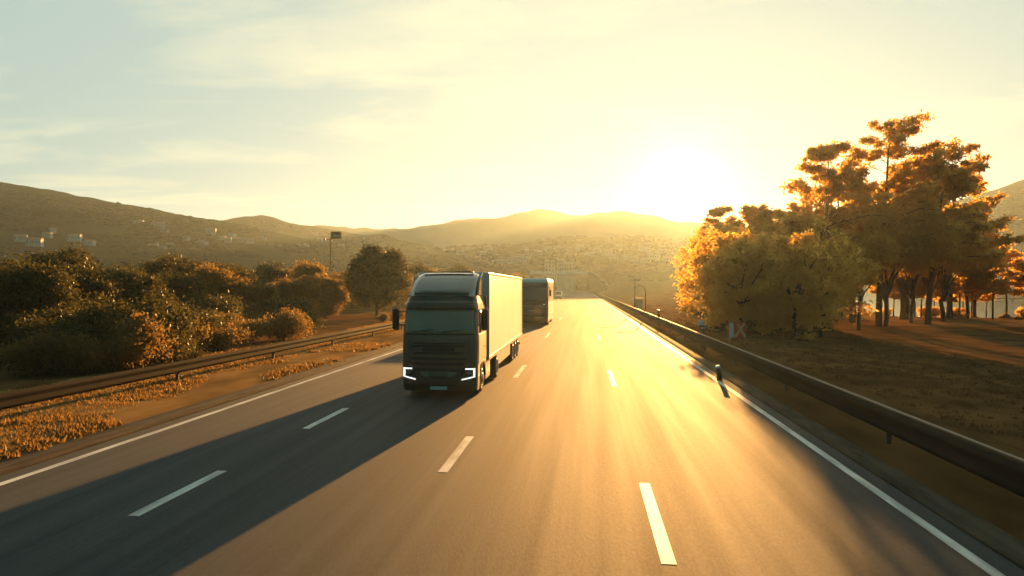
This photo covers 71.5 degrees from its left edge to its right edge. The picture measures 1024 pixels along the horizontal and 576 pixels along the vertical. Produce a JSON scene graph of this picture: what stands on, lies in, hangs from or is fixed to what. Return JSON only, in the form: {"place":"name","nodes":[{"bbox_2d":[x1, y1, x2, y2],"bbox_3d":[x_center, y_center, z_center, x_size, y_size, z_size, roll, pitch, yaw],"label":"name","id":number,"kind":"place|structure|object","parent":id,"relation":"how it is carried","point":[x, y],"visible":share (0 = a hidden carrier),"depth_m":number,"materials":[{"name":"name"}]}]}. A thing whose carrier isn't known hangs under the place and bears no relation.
{"place":"outdoors","nodes":[
{"label":"outdoors","id":0,"kind":"place"},
{"bbox_2d":[0,182,479,271],"bbox_3d":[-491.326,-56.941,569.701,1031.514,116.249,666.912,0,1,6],"label":"hillside","id":1,"kind":"structure","parent":0,"point":[258,247],"depth_m":474.82,"materials":[{"name":"green plant"}]},
{"bbox_2d":[26,237,43,246],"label":"house","id":2,"kind":"structure","parent":1,"relation":"on","point":[35,241],"depth_m":379.66,"materials":[{"name":"ceramic"}]},
{"bbox_2d":[0,184,459,274],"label":"hillside scrub","id":3,"kind":"object","parent":1,"relation":"on","point":[10,213],"visible":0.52,"depth_m":479.51,"materials":[{"name":"green plant"}]},
{"bbox_2d":[223,215,493,272],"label":"hill","id":4,"kind":"structure","parent":0,"point":[239,220],"depth_m":839.50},
{"bbox_2d":[240,218,484,268],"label":"woodland","id":5,"kind":"object","parent":4,"relation":"on","point":[272,224],"visible":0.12,"depth_m":808.87,"materials":[{"name":"green plant"}]},
{"bbox_2d":[0,291,1023,575],"bbox_3d":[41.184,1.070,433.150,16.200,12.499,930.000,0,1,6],"label":"road","id":6,"kind":"structure","parent":0,"point":[568,449],"depth_m":12.44,"materials":[{"name":"grey asphalt"}]},
{"bbox_2d":[127,471,225,515],"bbox_3d":[-5.655,3.482,12.212,0.190,0.050,2.699,0,1,6],"label":"road marking","id":7,"kind":"object","parent":6,"relation":"on","point":[147,508],"visible":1,"depth_m":11.93,"materials":[{"name":"paint"}]},
{"bbox_2d":[0,292,569,475],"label":"gravel strip","id":8,"kind":"object","parent":6,"relation":"on","point":[10,465],"visible":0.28,"depth_m":18.37,"materials":[{"name":"gravel"}]},
{"bbox_2d":[0,292,570,485],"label":"road marking","id":9,"kind":"object","parent":6,"relation":"on","point":[84,455],"visible":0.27,"depth_m":17.16,"materials":[{"name":"paint"}]},
{"bbox_2d":[303,408,348,428],"bbox_3d":[-4.956,3.481,19.119,0.190,0.056,3.030,0,1,6],"label":"road marking","id":10,"kind":"object","parent":6,"relation":"on","point":[324,419],"visible":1,"depth_m":18.97,"materials":[{"name":"paint"}]},
{"bbox_2d":[438,436,473,471],"bbox_3d":[-1.151,3.489,15.106,0.190,0.061,3.273,0,1,6],"label":"road marking","id":11,"kind":"object","parent":6,"relation":"on","point":[453,457],"visible":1,"depth_m":14.90,"materials":[{"name":"paint"}]},
{"bbox_2d":[392,272,522,391],"bbox_3d":[-1.520,1.466,30.686,3.120,4.050,16.305,0,0,6],"label":"semi truck","id":12,"kind":"object","parent":6,"relation":"on","point":[462,331],"visible":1,"depth_m":22.91,"materials":[{"name":"paint"}]},
{"bbox_2d":[639,483,676,563],"bbox_3d":[2.180,3.496,10.878,0.190,0.070,3.760,0,1,6],"label":"road marking","id":13,"kind":"object","parent":6,"relation":"on","point":[665,552],"visible":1,"depth_m":10.42,"materials":[{"name":"paint"}]},
{"bbox_2d":[590,292,1004,575],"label":"road marking","id":14,"kind":"object","parent":6,"relation":"on","point":[970,556],"visible":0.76,"depth_m":12.24,"materials":[{"name":"paint"}]},
{"bbox_2d":[0,281,1023,449],"bbox_3d":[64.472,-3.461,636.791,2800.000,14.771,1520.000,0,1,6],"label":"ground","id":15,"kind":"structure","parent":0,"point":[1000,344],"depth_m":45.85,"materials":[{"name":"brown soil"}]},
{"bbox_2d":[0,273,28,327],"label":"tree","id":16,"kind":"object","parent":15,"relation":"on","point":[4,298],"visible":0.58,"depth_m":34.50,"materials":[{"name":"green plant"}]},
{"bbox_2d":[0,298,87,364],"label":"bush","id":17,"kind":"object","parent":15,"relation":"on","point":[61,314],"visible":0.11,"depth_m":33.55,"materials":[{"name":"green plant"}]},
{"bbox_2d":[0,253,89,326],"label":"tree","id":18,"kind":"object","parent":15,"relation":"on","point":[38,285],"visible":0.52,"depth_m":35.29,"materials":[{"name":"green plant"}]},
{"bbox_2d":[0,327,93,375],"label":"bush","id":19,"kind":"object","parent":15,"relation":"on","point":[32,352],"visible":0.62,"depth_m":28.03,"materials":[{"name":"green plant"}]},
{"bbox_2d":[14,242,116,305],"bbox_3d":[-31.761,0.285,49.896,7.277,7.122,6.453,0,1,-20],"label":"tree","id":20,"kind":"object","parent":15,"relation":"on","point":[61,258],"visible":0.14,"depth_m":49.78,"materials":[{"name":"green plant"}]},
{"bbox_2d":[0,305,153,375],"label":"bush","id":21,"kind":"object","parent":15,"relation":"on","point":[65,323],"visible":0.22,"depth_m":29.60,"materials":[{"name":"green plant"}]},
{"bbox_2d":[56,262,124,309],"bbox_3d":[-24.183,1.067,40.048,4.692,5.178,5.291,0,1,14],"label":"tree","id":22,"kind":"object","parent":15,"relation":"on","point":[88,282],"visible":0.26,"depth_m":39.82,"materials":[{"name":"green plant"}]},
{"bbox_2d":[41,302,181,374],"bbox_3d":[-16.755,2.270,29.465,5.380,3.378,4.329,0,1,0],"label":"bush","id":23,"kind":"object","parent":15,"relation":"on","point":[134,340],"visible":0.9,"depth_m":28.87,"materials":[{"name":"green plant"}]},
{"bbox_2d":[68,285,201,371],"bbox_3d":[-17.444,2.028,32.263,6.210,4.270,6.027,-1,1,-25],"label":"bush","id":24,"kind":"object","parent":15,"relation":"on","point":[175,317],"visible":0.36,"depth_m":31.66,"materials":[{"name":"green plant"}]},
{"bbox_2d":[98,261,179,309],"bbox_3d":[-23.365,1.003,44.134,4.925,5.436,5.554,-1,1,-34],"label":"tree","id":25,"kind":"object","parent":15,"relation":"on","point":[135,284],"visible":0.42,"depth_m":43.11,"materials":[{"name":"green plant"}]},
{"bbox_2d":[132,252,200,297],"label":"tree","id":26,"kind":"object","parent":15,"relation":"on","point":[154,267],"visible":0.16,"depth_m":57.48,"materials":[{"name":"green plant"}]},
{"bbox_2d":[131,317,202,366],"bbox_3d":[-16.988,2.410,33.525,4.560,3.146,4.699,-1,1,-30],"label":"bush","id":27,"kind":"object","parent":15,"relation":"on","point":[191,342],"visible":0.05,"depth_m":33.24,"materials":[{"name":"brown plant"}]},
{"bbox_2d":[125,331,209,368],"bbox_3d":[-16.382,2.725,33.047,4.345,2.198,4.216,-1,1,-40],"label":"bush","id":28,"kind":"object","parent":15,"relation":"on","point":[178,358],"visible":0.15,"depth_m":32.80,"materials":[{"name":"brown plant"}]},
{"bbox_2d":[128,298,226,352],"bbox_3d":[-18.685,2.279,37.606,6.667,3.506,6.470,0,1,-4],"label":"bush","id":29,"kind":"object","parent":15,"relation":"on","point":[204,315],"visible":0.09,"depth_m":37.79,"materials":[{"name":"green plant"}]},
{"bbox_2d":[142,298,215,353],"bbox_3d":[-18.088,2.229,36.626,5.527,3.428,5.696,0,1,-16],"label":"bush","id":30,"kind":"object","parent":15,"relation":"on","point":[201,332],"visible":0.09,"depth_m":36.47,"materials":[{"name":"green plant"}]},
{"bbox_2d":[156,252,205,274],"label":"tree","id":31,"kind":"object","parent":15,"relation":"on","point":[197,262],"visible":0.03,"depth_m":71.24,"materials":[{"name":"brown plant"}]},
{"bbox_2d":[153,268,211,306],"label":"tree","id":32,"kind":"object","parent":15,"relation":"on","point":[179,285],"visible":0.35,"depth_m":51.45,"materials":[{"name":"green plant"}]},
{"bbox_2d":[0,319,404,461],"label":"dry grass","id":33,"kind":"structure","parent":15,"relation":"on","point":[94,425],"depth_m":21.77,"materials":[{"name":"brown plant"}]},
{"bbox_2d":[179,287,252,321],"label":"bush","id":34,"kind":"object","parent":15,"relation":"on","point":[227,304],"visible":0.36,"depth_m":47.69,"materials":[{"name":"green plant"}]},
{"bbox_2d":[191,261,252,300],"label":"tree","id":35,"kind":"object","parent":15,"relation":"on","point":[220,282],"visible":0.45,"depth_m":60.72,"materials":[{"name":"green plant"}]},
{"bbox_2d":[202,309,254,352],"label":"bush","id":36,"kind":"object","parent":15,"relation":"on","point":[224,337],"visible":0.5,"depth_m":38.94,"materials":[{"name":"green plant"}]},
{"bbox_2d":[216,262,259,295],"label":"tree","id":37,"kind":"object","parent":15,"relation":"on","point":[236,271],"visible":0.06,"depth_m":69.90,"materials":[{"name":"green plant"}]},
{"bbox_2d":[201,303,277,344],"bbox_3d":[-17.680,2.444,44.982,5.662,2.902,4.556,0,1,11],"label":"bush","id":38,"kind":"object","parent":15,"relation":"on","point":[257,326],"visible":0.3,"depth_m":44.26,"materials":[{"name":"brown plant"}]},
{"bbox_2d":[234,299,268,323],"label":"bush","id":39,"kind":"object","parent":15,"relation":"on","point":[248,312],"visible":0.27,"depth_m":58.44,"materials":[{"name":"green plant"}]},
{"bbox_2d":[230,278,286,307],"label":"tree","id":40,"kind":"object","parent":15,"relation":"on","point":[255,291],"visible":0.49,"depth_m":60.95,"materials":[{"name":"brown plant"}]},
{"bbox_2d":[252,259,292,282],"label":"tree","id":41,"kind":"object","parent":15,"relation":"on","point":[274,272],"visible":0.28,"depth_m":94.94,"materials":[{"name":"green plant"}]},
{"bbox_2d":[0,292,568,460],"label":"verge","id":42,"kind":"structure","parent":15,"relation":"on","point":[226,381],"depth_m":23.79,"materials":[{"name":"brown soil"}]},
{"bbox_2d":[0,320,404,409],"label":"guard rail","id":43,"kind":"object","parent":42,"relation":"on","point":[16,398],"visible":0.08,"depth_m":24.15,"materials":[{"name":"metal"}]},
{"bbox_2d":[253,307,318,341],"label":"bush","id":44,"kind":"object","parent":15,"relation":"on","point":[290,324],"visible":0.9,"depth_m":46.42,"materials":[{"name":"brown plant"}]},
{"bbox_2d":[252,294,328,328],"bbox_3d":[-19.099,2.238,60.881,6.544,3.467,6.351,-1,1,-28],"label":"bush","id":45,"kind":"object","parent":15,"relation":"on","point":[278,305],"visible":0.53,"depth_m":60.82,"materials":[{"name":"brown plant"}]},
{"bbox_2d":[275,274,322,307],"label":"tree","id":46,"kind":"object","parent":15,"relation":"on","point":[295,289],"visible":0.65,"depth_m":72.92,"materials":[{"name":"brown plant"}]},
{"bbox_2d":[278,258,327,284],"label":"tree","id":47,"kind":"object","parent":15,"relation":"on","point":[310,269],"visible":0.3,"depth_m":90.59,"materials":[{"name":"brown plant"}]},
{"bbox_2d":[304,272,350,312],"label":"tree","id":48,"kind":"object","parent":15,"relation":"on","point":[333,292],"visible":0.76,"depth_m":84.84,"materials":[{"name":"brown plant"}]},
{"bbox_2d":[316,304,344,316],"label":"bush","id":49,"kind":"object","parent":15,"relation":"on","point":[334,310],"visible":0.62,"depth_m":84.82,"materials":[{"name":"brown plant"}]},
{"bbox_2d":[326,269,355,311],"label":"tree","id":50,"kind":"object","parent":15,"relation":"on","point":[335,275],"visible":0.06,"depth_m":97.45,"materials":[{"name":"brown plant"}]},
{"bbox_2d":[340,239,413,317],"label":"tree","id":51,"kind":"object","parent":15,"relation":"on","point":[375,274],"visible":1,"depth_m":82.53,"materials":[{"name":"green plant"}]},
{"bbox_2d":[393,271,413,307],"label":"tree","id":52,"kind":"object","parent":15,"relation":"on","point":[406,296],"visible":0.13,"depth_m":117.20,"materials":[{"name":"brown plant"}]},
{"bbox_2d":[403,261,431,284],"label":"tree","id":53,"kind":"object","parent":15,"relation":"on","point":[417,269],"visible":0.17,"depth_m":133.22,"materials":[{"name":"green plant"}]},
{"bbox_2d":[444,262,474,271],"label":"tree","id":54,"kind":"object","parent":15,"relation":"on","point":[459,268],"visible":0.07,"depth_m":163.06,"materials":[{"name":"green plant"}]},
{"bbox_2d":[545,260,554,291],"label":"building","id":55,"kind":"structure","parent":15,"relation":"on","point":[549,265],"depth_m":635.76,"materials":[{"name":"concrete"}]},
{"bbox_2d":[556,259,564,291],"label":"building","id":56,"kind":"structure","parent":15,"relation":"on","point":[560,278],"depth_m":635.90,"materials":[{"name":"concrete"}]},
{"bbox_2d":[531,271,606,291],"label":"overpass bridge","id":57,"kind":"structure","parent":15,"relation":"on","point":[596,284],"depth_m":558.05,"materials":[{"name":"concrete"}]},
{"bbox_2d":[566,262,574,291],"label":"building","id":58,"kind":"structure","parent":15,"relation":"on","point":[570,266],"depth_m":635.78,"materials":[{"name":"concrete"}]},
{"bbox_2d":[676,218,715,297],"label":"tree","id":59,"kind":"object","parent":15,"relation":"on","point":[686,257],"visible":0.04,"depth_m":138.17,"materials":[{"name":"orange plant"}]},
{"bbox_2d":[684,229,728,321],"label":"tree","id":60,"kind":"object","parent":15,"relation":"on","point":[697,298],"visible":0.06,"depth_m":75.22,"materials":[{"name":"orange plant"}]},
{"bbox_2d":[688,228,727,302],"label":"tree","id":61,"kind":"object","parent":15,"relation":"on","point":[703,233],"visible":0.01,"depth_m":95.74,"materials":[{"name":"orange plant"}]},
{"bbox_2d":[670,223,747,316],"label":"tree","id":62,"kind":"object","parent":15,"relation":"on","point":[681,292],"visible":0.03,"depth_m":85.47,"materials":[{"name":"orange plant"}]},
{"bbox_2d":[689,205,742,268],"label":"pine tree","id":63,"kind":"object","parent":15,"relation":"on","point":[716,212],"visible":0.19,"depth_m":116.98,"materials":[{"name":"orange plant"}]},
{"bbox_2d":[673,228,773,330],"bbox_3d":[18.870,-0.324,59.975,9.115,9.320,7.307,-1,1,-40],"label":"tree","id":64,"kind":"object","parent":15,"relation":"on","point":[702,279],"visible":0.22,"depth_m":59.71,"materials":[{"name":"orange plant"}]},
{"bbox_2d":[678,226,777,330],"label":"tree","id":65,"kind":"object","parent":15,"relation":"on","point":[696,261],"visible":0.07,"depth_m":65.05,"materials":[{"name":"orange plant"}]},
{"bbox_2d":[728,322,745,342],"bbox_3d":[14.593,3.024,46.090,1.140,1.634,0.109,0,1,-1],"label":"road sign","id":66,"kind":"object","parent":15,"relation":"on","point":[737,329],"visible":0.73,"depth_m":46.04,"materials":[{"name":"metal"}]},
{"bbox_2d":[693,235,792,329],"bbox_3d":[18.128,-0.095,55.663,7.493,8.178,6.663,1,1,33],"label":"tree","id":67,"kind":"object","parent":15,"relation":"on","point":[721,263],"visible":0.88,"depth_m":55.10,"materials":[{"name":"green plant"}]},
{"bbox_2d":[730,203,776,229],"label":"pine tree","id":68,"kind":"object","parent":15,"relation":"on","point":[746,212],"visible":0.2,"depth_m":106.73,"materials":[{"name":"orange plant"}]},
{"bbox_2d":[744,207,784,232],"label":"pine tree","id":69,"kind":"object","parent":15,"relation":"on","point":[765,217],"visible":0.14,"depth_m":98.82,"materials":[{"name":"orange plant"}]},
{"bbox_2d":[714,230,815,333],"bbox_3d":[20.298,-0.268,58.213,8.056,8.792,7.163,1,1,34],"label":"tree","id":70,"kind":"object","parent":15,"relation":"on","point":[763,238],"visible":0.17,"depth_m":56.35,"materials":[{"name":"green plant"}]},
{"bbox_2d":[761,211,788,235],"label":"pine tree","id":71,"kind":"object","parent":15,"relation":"on","point":[775,226],"visible":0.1,"depth_m":91.25,"materials":[{"name":"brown plant"}]},
{"bbox_2d":[746,228,846,340],"bbox_3d":[21.940,-0.063,55.733,7.247,9.243,9.041,0,1,10],"label":"tree","id":72,"kind":"object","parent":15,"relation":"on","point":[772,276],"visible":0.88,"depth_m":54.23,"materials":[{"name":"green plant"}]},
{"bbox_2d":[591,292,1023,569],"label":"gravel strip","id":73,"kind":"object","parent":15,"relation":"on","point":[1004,544],"visible":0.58,"depth_m":12.99,"materials":[{"name":"gravel"}]},
{"bbox_2d":[592,292,1023,541],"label":"verge","id":74,"kind":"structure","parent":15,"relation":"on","point":[999,507],"depth_m":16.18,"materials":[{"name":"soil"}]},
{"bbox_2d":[598,294,1023,497],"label":"guard rail","id":75,"kind":"object","parent":74,"relation":"on","point":[1006,473],"visible":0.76,"depth_m":15.23,"materials":[{"name":"metal"}]},
{"bbox_2d":[791,220,846,327],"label":"tree","id":76,"kind":"object","parent":15,"relation":"on","point":[827,236],"visible":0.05,"depth_m":75.10,"materials":[{"name":"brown plant"}]},
{"bbox_2d":[780,172,876,321],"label":"pine tree","id":77,"kind":"object","parent":15,"relation":"on","point":[794,206],"visible":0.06,"depth_m":90.50,"materials":[{"name":"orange plant"}]},
{"bbox_2d":[788,216,871,337],"bbox_3d":[25.535,-0.692,60.054,7.754,10.470,8.475,0,1,18],"label":"tree","id":78,"kind":"object","parent":15,"relation":"on","point":[843,255],"visible":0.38,"depth_m":58.62,"materials":[{"name":"green plant"}]},
{"bbox_2d":[775,140,906,327],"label":"pine tree","id":79,"kind":"object","parent":15,"relation":"on","point":[833,186],"visible":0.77,"depth_m":78.88,"materials":[{"name":"green plant"}]},
{"bbox_2d":[795,226,890,331],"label":"tree","id":80,"kind":"object","parent":15,"relation":"on","point":[872,273],"visible":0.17,"depth_m":70.33,"materials":[{"name":"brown plant"}]},
{"bbox_2d":[810,197,903,322],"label":"tree","id":81,"kind":"object","parent":15,"relation":"on","point":[853,318],"visible":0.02,"depth_m":88.96,"materials":[{"name":"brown plant"}]},
{"bbox_2d":[832,224,903,329],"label":"tree","id":82,"kind":"object","parent":15,"relation":"on","point":[882,241],"visible":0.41,"depth_m":75.71,"materials":[{"name":"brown plant"}]},
{"bbox_2d":[822,109,979,326],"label":"pine tree","id":83,"kind":"object","parent":15,"relation":"on","point":[896,133],"visible":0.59,"depth_m":81.19,"materials":[{"name":"green plant"}]},
{"bbox_2d":[857,221,946,325],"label":"tree","id":84,"kind":"object","parent":15,"relation":"on","point":[904,250],"visible":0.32,"depth_m":81.28,"materials":[{"name":"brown plant"}]},
{"bbox_2d":[875,162,956,318],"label":"pine tree","id":85,"kind":"object","parent":15,"relation":"on","point":[892,167],"visible":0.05,"depth_m":94.81,"materials":[{"name":"brown plant"}]},
{"bbox_2d":[888,226,944,322],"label":"tree","id":86,"kind":"object","parent":15,"relation":"on","point":[912,281],"visible":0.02,"depth_m":87.78,"materials":[{"name":"brown plant"}]},
{"bbox_2d":[874,194,975,319],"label":"tree","id":87,"kind":"object","parent":15,"relation":"on","point":[903,304],"visible":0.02,"depth_m":93.65,"materials":[{"name":"brown plant"}]},
{"bbox_2d":[853,315,1023,326],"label":"soil bank","id":88,"kind":"structure","parent":15,"relation":"on","point":[937,321],"depth_m":90.69,"materials":[{"name":"brown soil"}]},
{"bbox_2d":[932,277,959,317],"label":"pine tree","id":89,"kind":"object","parent":88,"relation":"on","point":[938,295],"visible":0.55,"depth_m":96.45,"materials":[{"name":"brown plant"}]},
{"bbox_2d":[953,270,978,317],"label":"pine tree","id":90,"kind":"object","parent":88,"relation":"on","point":[962,289],"visible":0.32,"depth_m":97.46,"materials":[{"name":"brown plant"}]},
{"bbox_2d":[959,276,992,317],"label":"pine tree","id":91,"kind":"object","parent":88,"relation":"on","point":[972,294],"visible":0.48,"depth_m":97.76,"materials":[{"name":"brown plant"}]},
{"bbox_2d":[977,277,997,317],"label":"pine tree","id":92,"kind":"object","parent":88,"relation":"on","point":[986,298],"visible":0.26,"depth_m":101.00,"materials":[{"name":"orange plant"}]},
{"bbox_2d":[973,257,1014,318],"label":"pine tree","id":93,"kind":"object","parent":88,"relation":"on","point":[997,267],"visible":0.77,"depth_m":94.71,"materials":[{"name":"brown plant"}]},
{"bbox_2d":[991,249,1023,312],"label":"pine tree","id":94,"kind":"object","parent":88,"relation":"on","point":[1013,254],"visible":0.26,"depth_m":99.09,"materials":[{"name":"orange plant"}]},
{"bbox_2d":[1000,261,1023,296],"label":"pine tree","id":95,"kind":"object","parent":88,"relation":"on","point":[1016,282],"visible":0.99,"depth_m":96.05,"materials":[{"name":"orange plant"}]},
{"bbox_2d":[879,134,1023,323],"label":"pine tree","id":96,"kind":"object","parent":15,"relation":"on","point":[954,185],"visible":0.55,"depth_m":83.18,"materials":[{"name":"green plant"}]},
{"bbox_2d":[922,218,991,319],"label":"tree","id":97,"kind":"object","parent":15,"relation":"on","point":[925,282],"visible":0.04,"depth_m":93.55,"materials":[{"name":"brown plant"}]},
{"bbox_2d":[929,230,1001,320],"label":"tree","id":98,"kind":"object","parent":15,"relation":"on","point":[946,273],"visible":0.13,"depth_m":91.28,"materials":[{"name":"brown plant"}]},
{"bbox_2d":[956,233,1008,317],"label":"tree","id":99,"kind":"object","parent":15,"relation":"on","point":[967,302],"visible":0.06,"depth_m":97.72,"materials":[{"name":"brown plant"}]},
{"bbox_2d":[946,172,1020,317],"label":"pine tree","id":100,"kind":"object","parent":15,"relation":"on","point":[997,197],"visible":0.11,"depth_m":95.73,"materials":[{"name":"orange plant"}]},
{"bbox_2d":[963,208,1015,317],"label":"pine tree","id":101,"kind":"object","parent":15,"relation":"on","point":[974,311],"visible":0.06,"depth_m":97.65,"materials":[{"name":"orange plant"}]},
{"bbox_2d":[0,0,1023,228],"label":"sky","id":102,"kind":"structure","parent":0,"point":[374,114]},
{"bbox_2d":[522,278,553,324],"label":"coach","id":103,"kind":"object","parent":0,"point":[537,301],"visible":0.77,"depth_m":65.34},
{"bbox_2d":[313,209,780,247],"bbox_3d":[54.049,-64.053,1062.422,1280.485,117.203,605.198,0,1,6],"label":"mountains","id":104,"kind":"structure","parent":0,"point":[528,226],"depth_m":1067.72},
{"bbox_2d":[446,237,690,290],"bbox_3d":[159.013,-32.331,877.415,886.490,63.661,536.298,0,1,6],"label":"town hill","id":105,"kind":"structure","parent":0,"point":[599,275],"depth_m":732.15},
{"bbox_2d":[447,235,692,289],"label":"town woodland","id":106,"kind":"object","parent":105,"relation":"on","point":[628,244],"visible":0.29,"depth_m":780.11,"materials":[{"name":"green plant"}]},
{"bbox_2d":[836,285,1023,317],"bbox_3d":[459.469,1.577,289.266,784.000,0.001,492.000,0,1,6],"label":"lake","id":107,"kind":"structure","parent":0,"point":[999,306],"depth_m":166.88,"materials":[{"name":"liquid"}]},
{"bbox_2d":[945,180,1023,278],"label":"hillside","id":108,"kind":"structure","parent":0,"point":[1017,231],"depth_m":670.48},
{"bbox_2d":[962,186,1023,276],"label":"lakeside woodland","id":109,"kind":"object","parent":108,"relation":"on","point":[1012,204],"visible":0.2,"depth_m":630.59,"materials":[{"name":"green plant"}]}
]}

